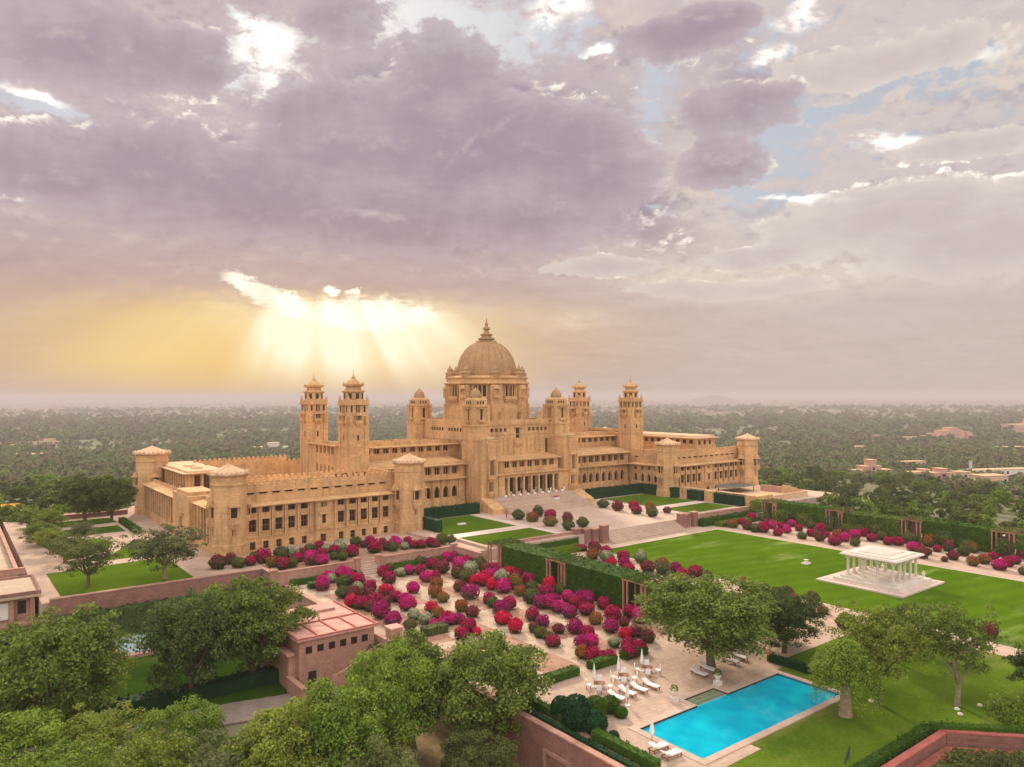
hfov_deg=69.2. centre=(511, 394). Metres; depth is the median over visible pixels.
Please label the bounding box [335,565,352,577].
bougainvillea bush
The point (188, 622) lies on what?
leafy tree
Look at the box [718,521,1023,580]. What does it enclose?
gravel walk
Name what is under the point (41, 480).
grove tree
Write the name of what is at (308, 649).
window
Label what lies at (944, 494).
grove tree
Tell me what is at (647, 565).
bougainvillea bush
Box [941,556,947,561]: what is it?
bougainvillea bush
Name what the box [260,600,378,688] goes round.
pink building
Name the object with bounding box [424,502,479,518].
hedge
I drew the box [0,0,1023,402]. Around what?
sky
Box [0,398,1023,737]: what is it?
terrain
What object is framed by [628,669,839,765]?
swimming pool
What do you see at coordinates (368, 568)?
garden steps
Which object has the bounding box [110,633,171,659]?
garden pond
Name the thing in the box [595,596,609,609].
bougainvillea bush
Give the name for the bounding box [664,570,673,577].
round shrub
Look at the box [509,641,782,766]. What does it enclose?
pool deck
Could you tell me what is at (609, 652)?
bougainvillea bush
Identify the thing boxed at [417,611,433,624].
bougainvillea bush
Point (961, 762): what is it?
shrub
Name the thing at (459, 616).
bougainvillea bush
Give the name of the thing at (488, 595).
bougainvillea bush
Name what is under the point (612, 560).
bougainvillea bush
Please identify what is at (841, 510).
pergola
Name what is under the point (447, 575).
flower bed
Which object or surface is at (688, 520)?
red pillar
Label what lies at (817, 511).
hedge
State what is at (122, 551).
lawn
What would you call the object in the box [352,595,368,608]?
bougainvillea bush
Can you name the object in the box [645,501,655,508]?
bougainvillea bush
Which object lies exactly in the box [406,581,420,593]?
bougainvillea bush
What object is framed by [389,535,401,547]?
bougainvillea bush
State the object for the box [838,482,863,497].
grove tree
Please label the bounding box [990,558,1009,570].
bougainvillea bush
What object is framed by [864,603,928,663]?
spreading tree
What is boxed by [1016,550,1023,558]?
bougainvillea bush
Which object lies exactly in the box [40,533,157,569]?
winding path
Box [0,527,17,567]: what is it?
stone wall
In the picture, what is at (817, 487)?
grove tree
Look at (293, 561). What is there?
round shrub
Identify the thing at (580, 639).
bougainvillea bush
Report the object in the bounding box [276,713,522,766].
yard ground
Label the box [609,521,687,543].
garden steps
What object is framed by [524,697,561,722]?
hedge
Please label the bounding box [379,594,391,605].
bougainvillea bush
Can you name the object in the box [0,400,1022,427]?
distant town
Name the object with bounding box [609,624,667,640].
flower bed
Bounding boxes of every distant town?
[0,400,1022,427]
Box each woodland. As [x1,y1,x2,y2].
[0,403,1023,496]
[0,403,1023,497]
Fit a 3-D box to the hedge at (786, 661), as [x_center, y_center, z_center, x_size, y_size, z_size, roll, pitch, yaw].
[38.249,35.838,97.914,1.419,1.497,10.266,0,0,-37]
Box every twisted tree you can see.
[63,519,100,540]
[892,598,934,647]
[902,600,1023,706]
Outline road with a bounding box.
[0,687,343,760]
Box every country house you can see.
[11,439,65,444]
[253,442,288,448]
[849,459,892,472]
[871,435,916,440]
[901,460,925,464]
[907,468,930,474]
[920,427,972,438]
[924,467,951,480]
[950,470,972,477]
[967,461,1023,475]
[968,473,1008,481]
[1001,419,1023,432]
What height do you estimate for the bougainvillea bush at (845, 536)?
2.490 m
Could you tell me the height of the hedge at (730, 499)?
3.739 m
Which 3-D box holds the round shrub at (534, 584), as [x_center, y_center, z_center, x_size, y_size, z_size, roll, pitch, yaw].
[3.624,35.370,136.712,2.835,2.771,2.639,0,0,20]
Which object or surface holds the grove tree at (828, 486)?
on the terrain at (868, 486)
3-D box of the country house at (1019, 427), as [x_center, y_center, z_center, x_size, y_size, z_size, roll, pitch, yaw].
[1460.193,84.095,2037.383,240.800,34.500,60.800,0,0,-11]
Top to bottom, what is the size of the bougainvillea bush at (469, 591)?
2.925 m
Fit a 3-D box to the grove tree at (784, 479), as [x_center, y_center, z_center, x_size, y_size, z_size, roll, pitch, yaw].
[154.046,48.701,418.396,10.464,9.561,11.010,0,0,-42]
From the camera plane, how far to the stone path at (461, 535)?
184.66 m
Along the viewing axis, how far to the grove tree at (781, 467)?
462.70 m
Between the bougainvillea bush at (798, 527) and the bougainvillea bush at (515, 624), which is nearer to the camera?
the bougainvillea bush at (515, 624)
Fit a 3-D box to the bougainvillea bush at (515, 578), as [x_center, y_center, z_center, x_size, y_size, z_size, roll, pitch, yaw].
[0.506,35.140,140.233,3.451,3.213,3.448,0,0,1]
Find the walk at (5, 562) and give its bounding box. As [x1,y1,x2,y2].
[0,537,17,577]
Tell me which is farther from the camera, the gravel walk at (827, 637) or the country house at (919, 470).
the country house at (919, 470)
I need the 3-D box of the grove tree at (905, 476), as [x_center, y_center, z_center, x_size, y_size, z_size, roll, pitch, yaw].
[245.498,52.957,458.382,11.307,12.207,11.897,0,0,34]
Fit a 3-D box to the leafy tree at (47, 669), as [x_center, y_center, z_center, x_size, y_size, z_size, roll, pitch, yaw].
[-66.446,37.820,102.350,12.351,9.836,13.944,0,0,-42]
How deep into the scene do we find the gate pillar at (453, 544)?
166.26 m
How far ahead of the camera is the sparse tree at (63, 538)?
153.48 m
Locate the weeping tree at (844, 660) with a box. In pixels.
[806,637,886,717]
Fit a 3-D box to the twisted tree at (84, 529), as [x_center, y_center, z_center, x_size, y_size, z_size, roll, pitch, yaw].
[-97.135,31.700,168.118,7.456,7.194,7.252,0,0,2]
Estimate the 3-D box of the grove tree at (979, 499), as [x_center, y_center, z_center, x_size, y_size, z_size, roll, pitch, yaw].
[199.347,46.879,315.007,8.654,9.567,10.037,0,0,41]
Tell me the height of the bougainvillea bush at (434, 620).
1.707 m
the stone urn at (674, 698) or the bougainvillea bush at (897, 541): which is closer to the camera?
the stone urn at (674, 698)
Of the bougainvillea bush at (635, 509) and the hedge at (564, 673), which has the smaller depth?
the hedge at (564, 673)
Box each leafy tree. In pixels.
[0,601,141,743]
[0,617,48,710]
[0,705,73,766]
[15,520,60,545]
[17,511,49,525]
[29,632,64,690]
[48,645,137,718]
[55,473,116,521]
[84,473,138,520]
[98,727,205,766]
[133,587,246,695]
[136,693,230,766]
[172,586,242,667]
[206,574,320,671]
[217,696,334,766]
[282,672,418,766]
[340,732,420,766]
[343,636,440,753]
[364,627,460,743]
[419,629,554,749]
[438,727,521,766]
[631,571,781,667]
[759,586,831,653]
[763,585,804,639]
[1002,648,1023,683]
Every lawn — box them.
[0,639,286,749]
[26,518,116,528]
[33,525,124,536]
[38,539,112,559]
[47,558,192,596]
[93,539,149,560]
[111,735,267,766]
[425,515,515,534]
[462,528,554,544]
[605,494,694,505]
[612,529,1023,649]
[671,503,733,512]
[727,633,1023,766]
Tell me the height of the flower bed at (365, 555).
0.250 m
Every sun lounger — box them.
[607,689,625,702]
[618,684,636,697]
[629,681,647,694]
[642,677,659,690]
[647,741,668,754]
[660,748,681,761]
[690,666,707,678]
[699,661,715,673]
[722,654,739,665]
[732,650,747,661]
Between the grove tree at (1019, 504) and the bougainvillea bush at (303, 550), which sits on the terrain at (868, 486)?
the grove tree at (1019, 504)
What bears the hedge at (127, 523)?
on the side terrace at (31, 557)
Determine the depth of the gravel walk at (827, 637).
115.17 m
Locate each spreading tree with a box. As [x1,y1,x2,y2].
[9,738,131,766]
[28,527,67,553]
[30,508,71,525]
[37,700,147,766]
[822,600,936,705]
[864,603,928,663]
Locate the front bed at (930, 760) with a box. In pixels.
[915,746,1023,766]
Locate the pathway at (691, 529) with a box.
[586,526,710,547]
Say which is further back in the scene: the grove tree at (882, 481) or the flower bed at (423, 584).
the grove tree at (882, 481)
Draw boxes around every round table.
[594,680,604,684]
[618,672,628,681]
[642,665,652,668]
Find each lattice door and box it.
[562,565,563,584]
[835,514,843,528]
[911,524,919,540]
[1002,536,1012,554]
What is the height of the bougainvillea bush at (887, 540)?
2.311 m
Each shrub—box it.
[231,557,245,567]
[273,545,288,557]
[287,557,298,567]
[304,543,315,551]
[328,552,338,559]
[335,585,347,598]
[336,550,347,560]
[336,574,350,587]
[349,536,361,546]
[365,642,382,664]
[388,541,397,551]
[402,618,417,629]
[415,555,425,564]
[435,533,448,544]
[448,534,455,543]
[459,568,474,582]
[475,556,486,567]
[486,596,497,607]
[511,509,524,519]
[522,587,540,603]
[525,579,538,589]
[532,505,543,516]
[533,626,546,637]
[542,631,552,639]
[550,695,565,717]
[554,583,566,595]
[560,693,591,731]
[561,518,574,530]
[576,516,589,527]
[583,708,607,733]
[587,694,607,714]
[597,498,609,507]
[602,694,620,713]
[609,730,619,737]
[614,705,627,718]
[646,506,658,516]
[654,561,670,574]
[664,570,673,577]
[702,570,711,580]
[750,523,759,532]
[757,509,772,519]
[758,582,770,590]
[772,509,787,521]
[780,511,795,522]
[795,512,811,526]
[797,532,806,538]
[805,590,820,603]
[806,520,814,528]
[820,513,842,529]
[825,524,833,531]
[834,611,852,630]
[837,523,860,529]
[849,538,860,546]
[851,523,871,532]
[871,523,887,534]
[876,531,887,539]
[900,531,920,541]
[900,532,915,543]
[931,530,954,547]
[955,760,988,766]
[956,538,973,547]
[956,544,972,555]
[977,746,1023,766]
[983,691,1023,724]
[991,546,1005,556]
[994,538,1016,555]
[1012,689,1023,715]
[1016,544,1023,557]
[1018,566,1023,574]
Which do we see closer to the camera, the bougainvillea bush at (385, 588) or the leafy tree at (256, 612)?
the leafy tree at (256, 612)
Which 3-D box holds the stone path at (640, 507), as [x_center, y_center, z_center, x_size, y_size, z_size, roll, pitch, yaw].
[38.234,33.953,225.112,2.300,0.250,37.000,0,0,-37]
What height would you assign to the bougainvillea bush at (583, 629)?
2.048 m
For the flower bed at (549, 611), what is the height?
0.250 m
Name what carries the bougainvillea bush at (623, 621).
on the garden terrace at (565, 650)
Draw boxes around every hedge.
[0,664,278,729]
[52,584,262,635]
[118,517,141,533]
[289,569,356,585]
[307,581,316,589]
[385,555,443,568]
[420,621,449,636]
[423,516,442,531]
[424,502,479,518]
[501,542,565,583]
[521,703,644,766]
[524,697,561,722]
[532,536,578,547]
[542,664,579,683]
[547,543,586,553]
[565,558,643,608]
[584,483,643,498]
[585,654,617,670]
[591,726,661,766]
[618,646,648,660]
[642,483,679,497]
[646,579,729,635]
[686,489,703,500]
[698,510,754,526]
[713,491,744,506]
[714,516,759,526]
[750,499,773,516]
[767,650,839,682]
[777,500,836,526]
[844,510,912,537]
[851,720,935,766]
[921,518,1000,552]
[929,719,1023,733]
[1015,531,1023,556]
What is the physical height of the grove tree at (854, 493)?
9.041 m
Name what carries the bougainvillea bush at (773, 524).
on the garden terrace at (565, 650)
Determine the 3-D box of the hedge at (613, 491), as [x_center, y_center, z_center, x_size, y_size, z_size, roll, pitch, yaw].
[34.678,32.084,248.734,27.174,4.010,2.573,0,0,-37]
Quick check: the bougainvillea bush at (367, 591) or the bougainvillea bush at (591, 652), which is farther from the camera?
the bougainvillea bush at (367, 591)
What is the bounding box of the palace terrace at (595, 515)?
[423,490,839,559]
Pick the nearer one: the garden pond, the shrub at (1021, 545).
the garden pond
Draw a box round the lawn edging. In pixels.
[599,529,1023,649]
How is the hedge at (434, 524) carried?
on the court lawn at (450, 526)
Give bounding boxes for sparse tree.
[39,531,90,562]
[48,531,125,586]
[119,523,208,578]
[167,727,269,766]
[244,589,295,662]
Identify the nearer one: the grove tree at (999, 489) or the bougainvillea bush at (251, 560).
the bougainvillea bush at (251, 560)
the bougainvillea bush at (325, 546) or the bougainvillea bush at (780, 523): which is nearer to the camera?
the bougainvillea bush at (325, 546)
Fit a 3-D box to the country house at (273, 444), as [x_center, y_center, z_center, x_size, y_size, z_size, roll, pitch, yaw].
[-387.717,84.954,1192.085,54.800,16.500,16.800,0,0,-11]
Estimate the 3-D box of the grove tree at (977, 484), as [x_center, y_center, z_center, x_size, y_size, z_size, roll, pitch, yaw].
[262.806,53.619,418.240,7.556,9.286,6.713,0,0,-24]
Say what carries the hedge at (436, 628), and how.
on the garden terrace at (565, 650)
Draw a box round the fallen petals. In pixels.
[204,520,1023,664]
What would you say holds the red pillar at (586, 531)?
on the garden terrace at (565, 650)
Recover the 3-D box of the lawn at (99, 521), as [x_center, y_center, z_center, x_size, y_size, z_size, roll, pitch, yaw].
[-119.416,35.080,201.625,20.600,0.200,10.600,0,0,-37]
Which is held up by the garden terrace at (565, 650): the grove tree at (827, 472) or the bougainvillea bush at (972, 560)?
the bougainvillea bush at (972, 560)
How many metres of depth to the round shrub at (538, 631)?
111.41 m
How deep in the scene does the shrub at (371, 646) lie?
109.80 m
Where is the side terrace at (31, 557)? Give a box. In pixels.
[1,506,487,643]
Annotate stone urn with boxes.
[669,684,678,703]
[713,668,721,686]
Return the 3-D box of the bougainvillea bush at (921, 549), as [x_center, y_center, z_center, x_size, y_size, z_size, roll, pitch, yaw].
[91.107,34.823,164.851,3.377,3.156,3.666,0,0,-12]
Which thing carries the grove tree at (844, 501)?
on the terrain at (868, 486)
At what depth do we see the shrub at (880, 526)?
187.72 m
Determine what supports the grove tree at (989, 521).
on the terrain at (868, 486)
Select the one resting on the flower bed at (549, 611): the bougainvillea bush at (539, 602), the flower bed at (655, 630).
the bougainvillea bush at (539, 602)
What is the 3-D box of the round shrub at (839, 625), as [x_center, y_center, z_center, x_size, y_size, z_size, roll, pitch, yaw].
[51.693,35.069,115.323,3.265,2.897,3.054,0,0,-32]
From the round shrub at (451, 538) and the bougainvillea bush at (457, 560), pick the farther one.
the round shrub at (451, 538)
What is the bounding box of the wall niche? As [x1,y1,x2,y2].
[543,748,570,766]
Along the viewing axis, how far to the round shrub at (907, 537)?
179.75 m
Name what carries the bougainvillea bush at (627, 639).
on the garden terrace at (565, 650)
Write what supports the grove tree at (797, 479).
on the terrain at (868, 486)
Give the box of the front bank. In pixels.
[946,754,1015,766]
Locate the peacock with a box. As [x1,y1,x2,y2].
[844,747,849,763]
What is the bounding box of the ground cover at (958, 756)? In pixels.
[920,747,1023,766]
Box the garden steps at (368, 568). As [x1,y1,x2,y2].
[360,562,379,574]
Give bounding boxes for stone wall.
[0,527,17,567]
[0,567,25,576]
[49,568,261,616]
[64,509,127,518]
[261,567,273,601]
[277,560,355,585]
[283,584,321,609]
[286,675,307,702]
[377,634,393,650]
[382,546,452,565]
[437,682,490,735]
[455,545,482,558]
[487,694,625,766]
[492,531,572,546]
[698,506,749,518]
[881,730,946,766]
[940,729,1023,750]
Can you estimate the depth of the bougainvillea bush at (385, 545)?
165.24 m
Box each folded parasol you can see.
[592,664,596,687]
[616,656,620,679]
[625,685,629,706]
[639,649,644,671]
[649,719,654,744]
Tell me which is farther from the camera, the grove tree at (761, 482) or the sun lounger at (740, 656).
the grove tree at (761, 482)
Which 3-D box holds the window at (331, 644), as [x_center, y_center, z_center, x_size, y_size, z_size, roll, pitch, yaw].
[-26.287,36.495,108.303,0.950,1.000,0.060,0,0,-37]
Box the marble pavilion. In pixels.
[816,545,944,597]
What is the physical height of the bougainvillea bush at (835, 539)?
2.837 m
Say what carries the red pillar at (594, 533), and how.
on the garden terrace at (565, 650)
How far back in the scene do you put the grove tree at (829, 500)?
236.30 m
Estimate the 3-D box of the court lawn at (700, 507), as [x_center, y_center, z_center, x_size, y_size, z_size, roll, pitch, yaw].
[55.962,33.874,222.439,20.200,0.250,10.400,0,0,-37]
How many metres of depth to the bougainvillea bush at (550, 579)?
137.23 m
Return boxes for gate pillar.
[269,569,277,585]
[353,556,361,571]
[374,553,382,564]
[384,623,403,639]
[450,542,457,550]
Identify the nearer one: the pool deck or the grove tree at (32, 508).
the pool deck
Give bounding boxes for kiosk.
[0,574,40,631]
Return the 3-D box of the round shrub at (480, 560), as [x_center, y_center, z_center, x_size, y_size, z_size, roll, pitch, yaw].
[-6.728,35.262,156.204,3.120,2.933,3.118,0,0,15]
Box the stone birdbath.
[801,559,810,564]
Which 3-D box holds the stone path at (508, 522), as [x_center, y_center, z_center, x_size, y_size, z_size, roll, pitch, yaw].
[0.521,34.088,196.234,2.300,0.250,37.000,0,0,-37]
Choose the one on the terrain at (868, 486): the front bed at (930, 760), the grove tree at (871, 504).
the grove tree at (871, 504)
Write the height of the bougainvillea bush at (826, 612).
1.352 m
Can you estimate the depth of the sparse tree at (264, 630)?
116.76 m
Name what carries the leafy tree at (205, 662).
on the lawn at (140, 670)
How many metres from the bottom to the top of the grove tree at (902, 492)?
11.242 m
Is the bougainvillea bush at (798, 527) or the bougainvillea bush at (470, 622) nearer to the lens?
the bougainvillea bush at (470, 622)
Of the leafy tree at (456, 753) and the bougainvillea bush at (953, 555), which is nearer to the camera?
the leafy tree at (456, 753)
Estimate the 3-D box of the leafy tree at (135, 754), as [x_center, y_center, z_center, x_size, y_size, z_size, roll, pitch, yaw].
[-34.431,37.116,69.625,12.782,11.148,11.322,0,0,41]
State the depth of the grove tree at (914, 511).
219.34 m
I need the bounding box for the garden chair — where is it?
[597,685,601,694]
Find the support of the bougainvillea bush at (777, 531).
on the garden terrace at (565, 650)
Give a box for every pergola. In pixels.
[486,537,523,567]
[544,552,589,585]
[621,571,667,609]
[761,498,788,520]
[825,506,853,530]
[900,515,931,542]
[989,526,1023,555]
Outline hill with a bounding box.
[691,395,736,401]
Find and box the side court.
[709,485,807,498]
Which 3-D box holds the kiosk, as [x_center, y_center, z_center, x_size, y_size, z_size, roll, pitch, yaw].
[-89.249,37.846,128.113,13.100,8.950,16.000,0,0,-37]
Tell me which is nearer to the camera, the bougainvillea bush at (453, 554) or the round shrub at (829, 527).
the bougainvillea bush at (453, 554)
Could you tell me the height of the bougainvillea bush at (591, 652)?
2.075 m
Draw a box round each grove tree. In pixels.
[0,480,10,497]
[0,494,5,503]
[0,503,24,516]
[0,504,26,526]
[0,512,19,531]
[2,486,41,505]
[11,477,36,499]
[14,504,63,522]
[20,498,51,509]
[30,472,60,487]
[31,488,62,509]
[32,484,54,491]
[43,491,86,509]
[49,503,81,512]
[52,485,62,490]
[53,476,80,483]
[55,476,74,485]
[86,501,129,512]
[124,479,135,500]
[758,479,770,484]
[759,467,782,481]
[763,475,783,485]
[775,465,788,478]
[778,473,794,485]
[790,474,805,487]
[797,480,817,490]
[800,476,822,487]
[804,464,825,478]
[809,485,831,492]
[813,472,827,479]
[816,491,843,515]
[818,478,838,491]
[819,474,836,486]
[825,471,836,480]
[831,470,850,484]
[831,495,871,513]
[836,489,862,499]
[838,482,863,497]
[849,497,879,513]
[850,473,868,488]
[863,487,887,507]
[871,470,891,487]
[872,488,893,496]
[872,496,895,514]
[876,476,897,488]
[879,474,902,489]
[879,493,917,508]
[880,483,895,491]
[880,500,905,512]
[885,487,912,509]
[887,505,921,529]
[899,471,919,488]
[906,493,942,514]
[906,500,933,516]
[908,482,929,499]
[910,478,925,492]
[921,510,947,533]
[924,476,940,492]
[927,480,945,496]
[932,492,945,504]
[936,499,963,516]
[939,490,964,506]
[943,489,974,509]
[946,508,977,520]
[947,512,988,525]
[952,499,982,519]
[957,486,979,500]
[964,512,995,524]
[970,494,991,508]
[972,482,984,492]
[977,480,998,497]
[978,500,1000,517]
[980,514,996,526]
[988,490,1015,512]
[990,487,1008,496]
[990,493,1010,509]
[998,521,1023,539]
[1008,497,1023,515]
[1010,512,1023,521]
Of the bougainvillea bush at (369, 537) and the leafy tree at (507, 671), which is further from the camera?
the bougainvillea bush at (369, 537)
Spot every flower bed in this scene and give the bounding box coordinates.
[256,537,443,570]
[306,582,337,591]
[323,593,344,602]
[351,607,392,614]
[363,576,380,583]
[372,613,420,626]
[374,585,402,591]
[393,571,416,577]
[393,594,427,605]
[402,630,455,644]
[408,578,448,586]
[418,606,456,620]
[424,562,451,571]
[440,645,468,658]
[441,570,480,579]
[442,586,462,597]
[448,622,493,635]
[466,596,492,609]
[467,583,491,590]
[481,634,532,648]
[495,590,524,602]
[508,608,530,622]
[528,598,578,615]
[532,652,581,672]
[544,622,579,639]
[565,610,631,629]
[573,638,620,650]
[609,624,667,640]
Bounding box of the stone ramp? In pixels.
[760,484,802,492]
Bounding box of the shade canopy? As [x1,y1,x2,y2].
[716,482,755,490]
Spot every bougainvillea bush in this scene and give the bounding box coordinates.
[207,553,227,569]
[224,551,236,564]
[245,555,256,565]
[255,548,272,562]
[265,555,278,567]
[276,556,290,569]
[286,544,299,556]
[291,552,303,561]
[299,547,305,552]
[303,548,318,564]
[314,540,323,548]
[315,547,327,554]
[315,554,328,564]
[315,575,330,591]
[321,544,329,552]
[321,570,333,576]
[327,573,336,582]
[329,544,339,552]
[333,538,346,551]
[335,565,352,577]
[344,592,355,607]
[345,544,358,556]
[345,584,362,595]
[349,572,365,584]
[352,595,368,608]
[353,581,363,589]
[360,540,368,547]
[362,586,374,596]
[362,598,376,611]
[363,579,376,589]
[365,535,374,541]
[366,538,382,552]
[368,591,382,601]
[371,599,390,618]
[377,565,387,575]
[377,583,395,595]
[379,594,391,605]
[381,571,396,583]
[382,540,389,550]
[383,610,403,624]
[386,563,393,570]
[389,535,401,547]
[389,590,401,601]
[394,567,405,576]
[397,592,409,600]
[398,594,417,610]
[400,541,408,549]
[403,536,411,543]
[404,564,414,574]
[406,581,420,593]
[407,608,419,619]
[409,540,418,547]
[414,563,427,575]
[417,539,426,548]
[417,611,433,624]
[419,570,433,581]
[424,600,438,612]
[425,557,437,568]
[426,537,436,546]
[428,585,442,597]
[428,618,438,624]
[430,576,442,587]
[430,606,443,618]
[432,541,440,547]
[432,558,450,573]
[432,569,440,576]
[436,591,449,602]
[437,616,448,623]
[439,610,454,616]
[442,551,450,560]
[446,614,456,624]
[449,550,457,561]
[450,564,462,578]
[451,556,466,566]
[453,579,465,591]
[454,599,468,611]
[454,626,469,639]
[455,612,465,623]
[460,583,479,598]
[460,617,476,632]
[462,560,479,573]
[463,554,471,561]
[464,605,480,617]
[468,574,477,583]
[471,626,481,634]
[475,570,491,586]
[479,562,492,571]
[482,591,495,602]
[485,576,496,589]
[486,568,494,579]
[489,562,499,567]
[492,565,501,571]
[492,599,511,613]
[492,610,512,625]
[493,569,509,579]
[495,577,511,592]
[502,595,516,609]
[503,565,513,573]
[508,573,523,588]
[508,616,523,633]
[510,568,521,575]
[513,584,525,595]
[521,571,534,584]
[525,512,538,521]
[525,606,539,620]
[528,621,539,632]
[532,592,545,608]
[535,614,549,625]
[537,582,553,595]
[541,574,555,587]
[542,515,558,525]
[544,509,555,517]
[544,593,553,608]
[544,633,561,647]
[549,592,561,601]
[549,600,567,613]
[551,622,565,633]
[561,589,574,601]
[561,604,578,617]
[562,511,573,521]
[565,616,582,633]
[568,594,582,607]
[573,633,589,647]
[574,644,587,658]
[575,587,584,595]
[578,602,594,615]
[578,624,595,633]
[579,544,586,550]
[581,590,594,603]
[584,632,598,647]
[585,547,600,558]
[585,645,598,658]
[587,540,601,551]
[588,612,602,624]
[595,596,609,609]
[596,650,604,656]
[600,544,613,552]
[600,550,614,560]
[602,617,619,633]
[603,603,622,619]
[603,649,616,655]
[605,556,616,564]
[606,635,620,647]
[611,499,623,510]
[617,550,629,559]
[617,627,632,637]
[618,555,629,566]
[618,616,629,626]
[619,642,636,658]
[621,636,636,645]
[622,562,634,570]
[622,603,633,618]
[628,500,638,508]
[629,624,640,636]
[631,505,642,513]
[631,606,646,623]
[632,550,647,562]
[633,639,646,647]
[639,559,655,571]
[639,629,655,642]
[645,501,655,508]
[654,556,669,566]
[662,506,671,512]
[670,561,683,572]
[675,568,688,578]
[688,564,703,577]
[726,519,738,527]
[738,517,745,523]
[741,520,751,529]
[747,512,756,521]
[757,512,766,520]
[758,521,768,532]
[768,520,776,528]
[772,526,782,535]
[777,521,783,527]
[782,524,792,532]
[786,519,796,526]
[794,524,802,530]
[806,528,815,536]
[812,529,826,541]
[815,523,826,531]
[817,606,828,614]
[827,534,842,544]
[832,529,841,534]
[839,532,850,541]
[841,526,850,532]
[849,529,860,538]
[860,527,868,536]
[866,533,877,541]
[883,536,892,544]
[892,536,904,545]
[905,541,918,550]
[914,544,930,558]
[921,534,936,546]
[932,545,941,551]
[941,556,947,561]
[942,538,955,551]
[946,550,960,560]
[965,555,979,565]
[968,541,979,552]
[976,553,991,563]
[977,619,1000,638]
[989,551,999,559]
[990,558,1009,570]
[1001,556,1014,566]
[1010,555,1021,563]
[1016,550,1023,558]
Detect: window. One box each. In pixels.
[18,600,25,613]
[306,646,311,653]
[308,670,315,687]
[317,643,323,651]
[329,641,334,648]
[340,639,345,646]
[351,636,356,643]
[362,634,367,641]
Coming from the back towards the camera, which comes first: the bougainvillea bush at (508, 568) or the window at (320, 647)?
the bougainvillea bush at (508, 568)
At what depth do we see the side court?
246.58 m
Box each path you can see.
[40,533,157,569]
[44,556,153,573]
[60,523,120,530]
[406,530,437,538]
[454,526,526,537]
[472,514,560,532]
[595,499,678,512]
[656,501,705,508]
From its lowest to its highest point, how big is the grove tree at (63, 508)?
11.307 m
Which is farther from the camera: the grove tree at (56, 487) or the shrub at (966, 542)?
the grove tree at (56, 487)
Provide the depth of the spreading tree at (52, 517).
182.54 m
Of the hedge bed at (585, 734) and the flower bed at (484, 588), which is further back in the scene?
the flower bed at (484, 588)
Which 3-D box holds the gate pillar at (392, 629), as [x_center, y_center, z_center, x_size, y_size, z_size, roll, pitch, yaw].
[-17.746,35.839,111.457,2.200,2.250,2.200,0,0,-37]
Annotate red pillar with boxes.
[571,527,581,534]
[581,527,591,544]
[591,527,599,542]
[598,524,609,543]
[676,512,685,528]
[683,512,690,526]
[689,511,698,526]
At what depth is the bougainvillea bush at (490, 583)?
138.72 m
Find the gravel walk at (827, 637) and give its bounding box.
[573,552,1021,655]
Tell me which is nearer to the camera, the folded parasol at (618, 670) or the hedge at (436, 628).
the folded parasol at (618, 670)
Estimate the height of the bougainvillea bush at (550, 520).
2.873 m
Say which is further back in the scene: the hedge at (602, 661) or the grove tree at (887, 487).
the grove tree at (887, 487)
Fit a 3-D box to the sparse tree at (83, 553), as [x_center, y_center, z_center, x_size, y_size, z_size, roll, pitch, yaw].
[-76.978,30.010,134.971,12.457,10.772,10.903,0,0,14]
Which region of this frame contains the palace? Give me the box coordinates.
[131,318,760,556]
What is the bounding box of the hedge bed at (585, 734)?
[529,707,639,765]
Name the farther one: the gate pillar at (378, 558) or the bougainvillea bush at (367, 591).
the gate pillar at (378, 558)
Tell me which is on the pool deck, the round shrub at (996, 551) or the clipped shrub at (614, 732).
the clipped shrub at (614, 732)
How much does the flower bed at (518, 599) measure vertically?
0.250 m
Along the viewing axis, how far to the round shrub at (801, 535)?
186.71 m
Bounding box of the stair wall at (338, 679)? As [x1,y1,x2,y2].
[330,643,382,688]
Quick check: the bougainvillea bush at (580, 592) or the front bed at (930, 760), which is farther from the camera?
the bougainvillea bush at (580, 592)
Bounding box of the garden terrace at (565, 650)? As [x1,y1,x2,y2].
[292,518,1020,766]
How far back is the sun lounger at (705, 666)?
98.11 m
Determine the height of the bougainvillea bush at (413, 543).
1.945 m
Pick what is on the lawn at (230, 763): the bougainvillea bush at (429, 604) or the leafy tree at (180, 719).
the leafy tree at (180, 719)
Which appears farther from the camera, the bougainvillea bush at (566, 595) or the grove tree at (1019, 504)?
the grove tree at (1019, 504)
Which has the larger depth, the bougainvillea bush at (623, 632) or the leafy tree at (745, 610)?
the bougainvillea bush at (623, 632)
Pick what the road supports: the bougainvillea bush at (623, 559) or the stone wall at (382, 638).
the stone wall at (382, 638)
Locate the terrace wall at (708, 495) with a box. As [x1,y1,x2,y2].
[682,486,772,505]
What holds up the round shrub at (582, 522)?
on the palace terrace at (595, 515)
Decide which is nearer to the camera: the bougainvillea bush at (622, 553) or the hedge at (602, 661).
the hedge at (602, 661)
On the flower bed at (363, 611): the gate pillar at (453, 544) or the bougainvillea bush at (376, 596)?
the bougainvillea bush at (376, 596)
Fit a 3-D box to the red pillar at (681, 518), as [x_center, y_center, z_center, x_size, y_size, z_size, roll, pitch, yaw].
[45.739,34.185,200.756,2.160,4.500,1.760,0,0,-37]

